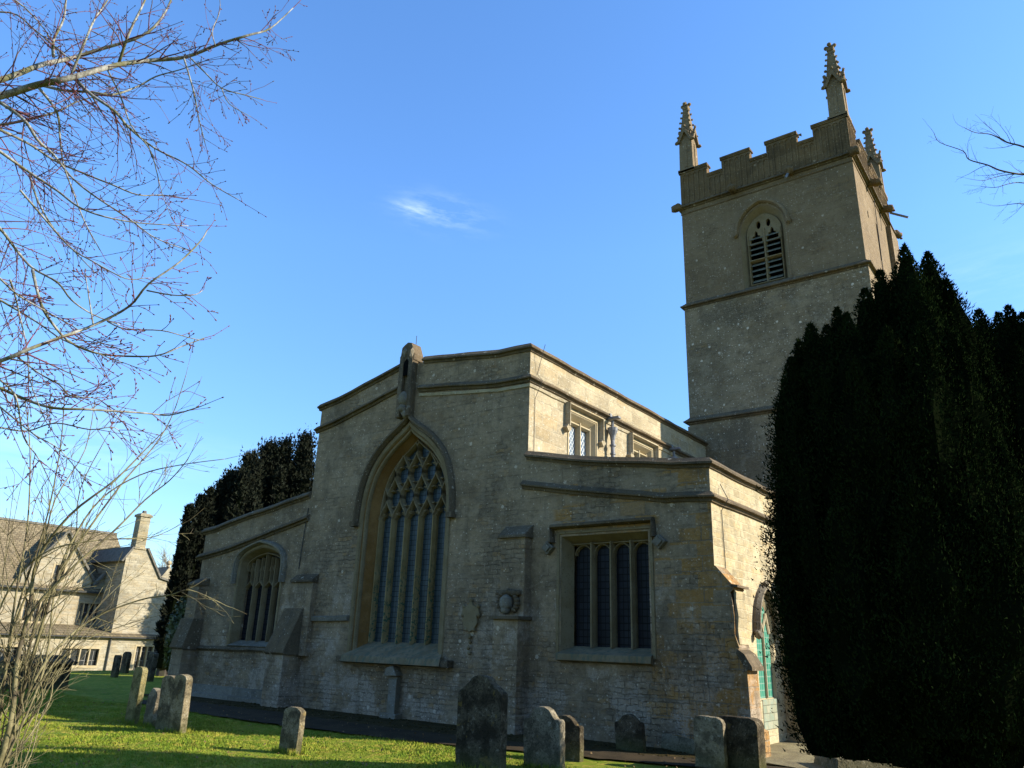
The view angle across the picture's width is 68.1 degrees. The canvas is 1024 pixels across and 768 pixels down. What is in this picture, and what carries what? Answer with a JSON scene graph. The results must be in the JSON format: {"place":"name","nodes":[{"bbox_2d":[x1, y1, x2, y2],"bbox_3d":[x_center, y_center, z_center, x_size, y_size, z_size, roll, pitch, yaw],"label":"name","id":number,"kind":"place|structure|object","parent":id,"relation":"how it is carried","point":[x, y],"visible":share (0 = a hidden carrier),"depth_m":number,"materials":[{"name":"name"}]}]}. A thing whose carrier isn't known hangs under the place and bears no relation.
{"place":"outdoors","nodes":[
{"label":"outdoors","id":0,"kind":"place"},
{"bbox_2d":[0,670,794,767],"bbox_3d":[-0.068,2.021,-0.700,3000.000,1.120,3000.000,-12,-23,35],"label":"ground","id":1,"kind":"structure","parent":0,"point":[102,685],"depth_m":12.02,"materials":[{"name":"green plant"}]},
{"bbox_2d":[0,654,77,689],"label":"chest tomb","id":2,"kind":"object","parent":1,"relation":"on","point":[59,681],"visible":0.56,"depth_m":21.98,"materials":[{"name":"grey stone"}]},
{"bbox_2d":[0,511,171,670],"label":"cottage","id":3,"kind":"structure","parent":1,"relation":"on","point":[104,650],"depth_m":47.63,"materials":[{"name":"stone"}]},
{"bbox_2d":[0,644,17,656],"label":"window","id":4,"kind":"structure","parent":3,"relation":"in","point":[16,646],"depth_m":41.96,"materials":[{"name":"stone"}]},
{"bbox_2d":[18,598,47,622],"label":"window","id":5,"kind":"structure","parent":3,"relation":"in","point":[23,612],"depth_m":45.34,"materials":[{"name":"stone"}]},
{"bbox_2d":[51,563,67,581],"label":"window","id":6,"kind":"structure","parent":3,"relation":"in","point":[55,565],"depth_m":46.89,"materials":[{"name":"stone"}]},
{"bbox_2d":[60,646,100,667],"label":"window","id":7,"kind":"structure","parent":3,"relation":"in","point":[93,654],"depth_m":44.87,"materials":[{"name":"stone"}]},
{"bbox_2d":[73,601,99,625],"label":"window","id":8,"kind":"structure","parent":3,"relation":"in","point":[81,604],"depth_m":47.77,"materials":[{"name":"stone"}]},
{"bbox_2d":[131,644,156,669],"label":"window","id":9,"kind":"structure","parent":3,"relation":"in","point":[141,652],"depth_m":47.48,"materials":[{"name":"stone"}]},
{"bbox_2d":[110,655,121,677],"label":"headstone","id":10,"kind":"object","parent":1,"relation":"on","point":[115,670],"visible":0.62,"depth_m":28.87,"materials":[{"name":"grey stone"}]},
{"bbox_2d":[119,652,131,672],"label":"headstone","id":11,"kind":"object","parent":1,"relation":"on","point":[125,662],"visible":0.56,"depth_m":32.11,"materials":[{"name":"grey stone"}]},
{"bbox_2d":[0,346,258,767],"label":"bare shrub","id":12,"kind":"object","parent":1,"relation":"on","point":[9,739],"visible":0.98,"depth_m":5.47,"materials":[{"name":"brown plant"}]},
{"bbox_2d":[125,667,147,724],"bbox_3d":[-7.164,6.062,14.383,0.379,1.302,0.110,-14,-25,38],"label":"headstone","id":13,"kind":"object","parent":1,"relation":"on","point":[136,695],"visible":0.64,"depth_m":14.36,"materials":[{"name":"grey stone"}]},
{"bbox_2d":[143,688,160,726],"bbox_3d":[-6.628,6.123,13.943,0.374,0.976,0.140,-16,-28,37],"label":"headstone","id":14,"kind":"object","parent":1,"relation":"on","point":[151,710],"visible":0.48,"depth_m":13.93,"materials":[{"name":"grey stone"}]},
{"bbox_2d":[146,652,158,681],"bbox_3d":[-12.992,10.317,27.198,0.160,1.282,0.590,21,-25,-39],"label":"headstone","id":15,"kind":"object","parent":1,"relation":"on","point":[152,661],"visible":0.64,"depth_m":27.10,"materials":[{"name":"grey stone"}]},
{"bbox_2d":[0,0,307,517],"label":"bare tree","id":16,"kind":"object","parent":1,"relation":"on","point":[48,82],"visible":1,"depth_m":5.23,"materials":[{"name":"brown plant"}]},
{"bbox_2d":[152,542,173,569],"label":"bare tree","id":17,"kind":"object","parent":1,"relation":"on","point":[163,558],"visible":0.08,"depth_m":57.99,"materials":[{"name":"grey plant"}]},
{"bbox_2d":[155,675,174,729],"bbox_3d":[-6.140,5.829,13.460,0.428,1.213,0.110,-11,-21,35],"label":"headstone","id":18,"kind":"object","parent":1,"relation":"on","point":[164,705],"visible":0.46,"depth_m":13.47,"materials":[{"name":"grey stone"}]},
{"bbox_2d":[162,594,186,673],"bbox_3d":[-13.038,10.276,29.687,1.295,3.988,1.287,-12,-23,35],"label":"laurel bush","id":19,"kind":"object","parent":1,"relation":"on","point":[176,616],"visible":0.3,"depth_m":29.52,"materials":[{"name":"green plant"}]},
{"bbox_2d":[152,503,198,675],"bbox_3d":[-14.237,9.008,31.887,1.398,8.135,1.339,-4,-20,17],"label":"conifer tree","id":20,"kind":"object","parent":1,"relation":"on","point":[180,572],"visible":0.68,"depth_m":32.03,"materials":[{"name":"green plant"}]},
{"bbox_2d":[167,674,192,733],"bbox_3d":[-5.780,5.707,13.143,0.396,1.254,0.130,-12,-22,35],"label":"headstone","id":21,"kind":"object","parent":1,"relation":"on","point":[180,704],"visible":0.75,"depth_m":13.12,"materials":[{"name":"grey stone"}]},
{"bbox_2d":[188,492,212,586],"bbox_3d":[-14.166,9.060,33.024,1.906,8.784,1.810,-2,-19,11],"label":"conifer tree","id":22,"kind":"object","parent":1,"relation":"on","point":[202,516],"visible":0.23,"depth_m":33.78,"materials":[{"name":"green plant"}]},
{"bbox_2d":[204,475,233,538],"bbox_3d":[-13.568,9.032,34.525,2.754,9.857,3.544,-12,-23,35],"label":"conifer tree","id":23,"kind":"object","parent":1,"relation":"on","point":[212,521],"visible":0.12,"depth_m":35.28,"materials":[{"name":"green plant"}]},
{"bbox_2d":[203,463,260,524],"bbox_3d":[-13.209,8.694,34.463,3.020,10.478,3.942,-4,-20,16],"label":"conifer tree","id":24,"kind":"object","parent":1,"relation":"on","point":[230,513],"visible":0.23,"depth_m":35.27,"materials":[{"name":"green plant"}]},
{"bbox_2d":[221,445,287,516],"bbox_3d":[-12.972,8.499,35.891,4.661,11.794,5.431,-3,-20,14],"label":"conifer tree","id":25,"kind":"object","parent":1,"relation":"on","point":[249,476],"visible":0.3,"depth_m":37.01,"materials":[{"name":"green plant"}]},
{"bbox_2d":[253,436,282,507],"bbox_3d":[-12.831,8.662,37.416,4.471,12.493,5.062,-4,-20,15],"label":"conifer tree","id":26,"kind":"object","parent":1,"relation":"on","point":[269,448],"visible":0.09,"depth_m":38.39,"materials":[{"name":"green plant"}]},
{"bbox_2d":[261,432,304,504],"bbox_3d":[-11.964,8.561,37.664,5.665,12.900,5.199,12,-22,-27],"label":"conifer tree","id":27,"kind":"object","parent":1,"relation":"on","point":[288,445],"visible":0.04,"depth_m":38.66,"materials":[{"name":"green plant"}]},
{"bbox_2d":[278,707,305,754],"bbox_3d":[-3.295,5.318,11.286,0.378,0.930,0.110,-9,-23,31],"label":"headstone","id":28,"kind":"object","parent":1,"relation":"on","point":[292,729],"visible":0.81,"depth_m":11.28,"materials":[{"name":"grey stone"}]},
{"bbox_2d":[286,423,317,498],"bbox_3d":[-10.618,8.364,37.783,4.908,13.437,5.072,3,-19,-2],"label":"conifer tree","id":29,"kind":"object","parent":1,"relation":"on","point":[302,480],"visible":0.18,"depth_m":38.88,"materials":[{"name":"green plant"}]},
{"bbox_2d":[4,699,676,767],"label":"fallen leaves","id":30,"kind":"object","parent":1,"relation":"on","point":[76,763],"visible":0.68,"depth_m":11.92,"materials":[{"name":"brown plant"}]},
{"bbox_2d":[116,718,572,767],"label":"grass tufts","id":31,"kind":"object","parent":1,"relation":"on","point":[293,752],"visible":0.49,"depth_m":11.19,"materials":[{"name":"green plant"}]},
{"bbox_2d":[144,694,776,764],"bbox_3d":[0.086,8.687,20.263,17.426,0.001,12.628,-12,-23,35],"label":"soil strip","id":32,"kind":"object","parent":1,"relation":"on","point":[589,744],"visible":0.21,"depth_m":15.61,"materials":[{"name":"brown soil"}]},
{"bbox_2d":[213,701,694,761],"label":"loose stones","id":33,"kind":"object","parent":32,"relation":"on","point":[429,727],"visible":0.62,"depth_m":15.33,"materials":[{"name":"stone"}]},
{"bbox_2d":[661,733,694,753],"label":"stone slab","id":34,"kind":"structure","parent":32,"relation":"on","point":[675,743],"depth_m":12.63,"materials":[{"name":"grey stone"}]},
{"bbox_2d":[455,675,507,767],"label":"headstone","id":35,"kind":"object","parent":1,"relation":"on","point":[482,724],"visible":0.99,"depth_m":10.41,"materials":[{"name":"grey stone"}]},
{"bbox_2d":[167,42,908,757],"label":"church","id":36,"kind":"structure","parent":1,"relation":"on","point":[529,528],"depth_m":18.29,"materials":[{"name":"stone"}]},
{"bbox_2d":[227,539,286,647],"bbox_3d":[-6.924,5.744,20.824,2.280,2.870,0.500,-12,-23,35],"label":"aisle window","id":37,"kind":"structure","parent":36,"relation":"in","point":[267,567],"depth_m":21.04,"materials":[{"name":"stone"}]},
{"bbox_2d":[336,416,455,667],"bbox_3d":[-2.513,3.588,18.161,3.540,5.940,0.717,-12,-23,35],"label":"east window","id":38,"kind":"structure","parent":36,"relation":"in","point":[405,508],"depth_m":18.36,"materials":[{"name":"stone"}]},
{"bbox_2d":[562,402,605,455],"bbox_3d":[1.706,1.267,18.601,0.370,1.280,1.840,-12,-23,35],"label":"clerestory window","id":39,"kind":"structure","parent":36,"relation":"in","point":[583,439],"depth_m":18.80,"materials":[{"name":"stone"}]},
{"bbox_2d":[541,517,667,665],"bbox_3d":[1.815,3.994,14.616,2.756,2.650,0.540,-12,-23,35],"label":"aisle window","id":40,"kind":"structure","parent":36,"relation":"in","point":[613,626],"depth_m":14.73,"materials":[{"name":"stone"}]},
{"bbox_2d":[626,432,658,457],"bbox_3d":[3.563,2.147,20.962,0.370,1.280,1.800,-12,-23,35],"label":"clerestory window","id":41,"kind":"structure","parent":36,"relation":"in","point":[634,450],"depth_m":21.05,"materials":[{"name":"stone"}]},
{"bbox_2d":[733,199,791,289],"bbox_3d":[8.679,-4.817,25.964,2.023,3.270,0.640,-12,-23,35],"label":"belfry window","id":42,"kind":"structure","parent":36,"relation":"in","point":[763,237],"depth_m":26.02,"materials":[{"name":"stone"}]},
{"bbox_2d":[753,581,782,729],"bbox_3d":[4.956,5.198,14.647,0.253,2.716,1.333,-12,-23,35],"label":"side window","id":43,"kind":"structure","parent":36,"relation":"in","point":[761,629],"depth_m":14.64,"materials":[{"name":"stone"}]},
{"bbox_2d":[523,706,564,767],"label":"headstone","id":44,"kind":"object","parent":1,"relation":"on","point":[544,735],"visible":0.98,"depth_m":10.63,"materials":[{"name":"grey stone"}]},
{"bbox_2d":[558,715,583,761],"bbox_3d":[0.816,5.549,11.540,0.586,0.925,0.120,-11,-22,35],"label":"headstone","id":45,"kind":"object","parent":1,"relation":"on","point":[574,740],"visible":0.49,"depth_m":11.44,"materials":[{"name":"grey stone"}]},
{"bbox_2d":[614,714,645,751],"bbox_3d":[1.978,5.992,12.646,0.533,0.886,0.100,-14,-23,34],"label":"headstone","id":46,"kind":"object","parent":1,"relation":"on","point":[629,732],"visible":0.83,"depth_m":12.64,"materials":[{"name":"grey stone"}]},
{"bbox_2d":[693,715,727,767],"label":"headstone","id":47,"kind":"object","parent":1,"relation":"on","point":[710,741],"visible":1,"depth_m":11.02,"materials":[{"name":"grey stone"}]},
{"bbox_2d":[719,715,766,767],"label":"headstone","id":48,"kind":"object","parent":1,"relation":"on","point":[745,736],"visible":0.77,"depth_m":10.96,"materials":[{"name":"grey stone"}]},
{"bbox_2d":[766,740,824,767],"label":"gravel patch","id":49,"kind":"object","parent":1,"relation":"on","point":[791,756],"visible":0.02,"depth_m":12.47,"materials":[{"name":"beige gravel"}]},
{"bbox_2d":[814,756,900,767],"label":"ledger stone","id":50,"kind":"object","parent":49,"relation":"on","point":[825,762],"visible":0.37,"depth_m":10.98,"materials":[{"name":"grey stone"}]},
{"bbox_2d":[749,242,1023,767],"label":"yew tree","id":51,"kind":"object","parent":1,"relation":"on","point":[896,520],"visible":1,"depth_m":8.73,"materials":[{"name":"green plant"}]},
{"bbox_2d":[922,106,1023,221],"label":"bare tree","id":52,"kind":"object","parent":1,"relation":"on","point":[996,169],"visible":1,"depth_m":13.32,"materials":[{"name":"brown plant"}]},
{"bbox_2d":[970,304,1023,489],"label":"yew tree","id":53,"kind":"object","parent":1,"relation":"on","point":[1008,343],"visible":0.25,"depth_m":10.71,"materials":[{"name":"green plant"}]},
{"bbox_2d":[142,700,787,767],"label":"path","id":54,"kind":"structure","parent":0,"point":[331,725],"depth_m":14.07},
{"bbox_2d":[0,0,1023,568],"label":"sky","id":55,"kind":"structure","parent":0,"point":[456,176],"materials":[{"name":"blue"}]}
]}

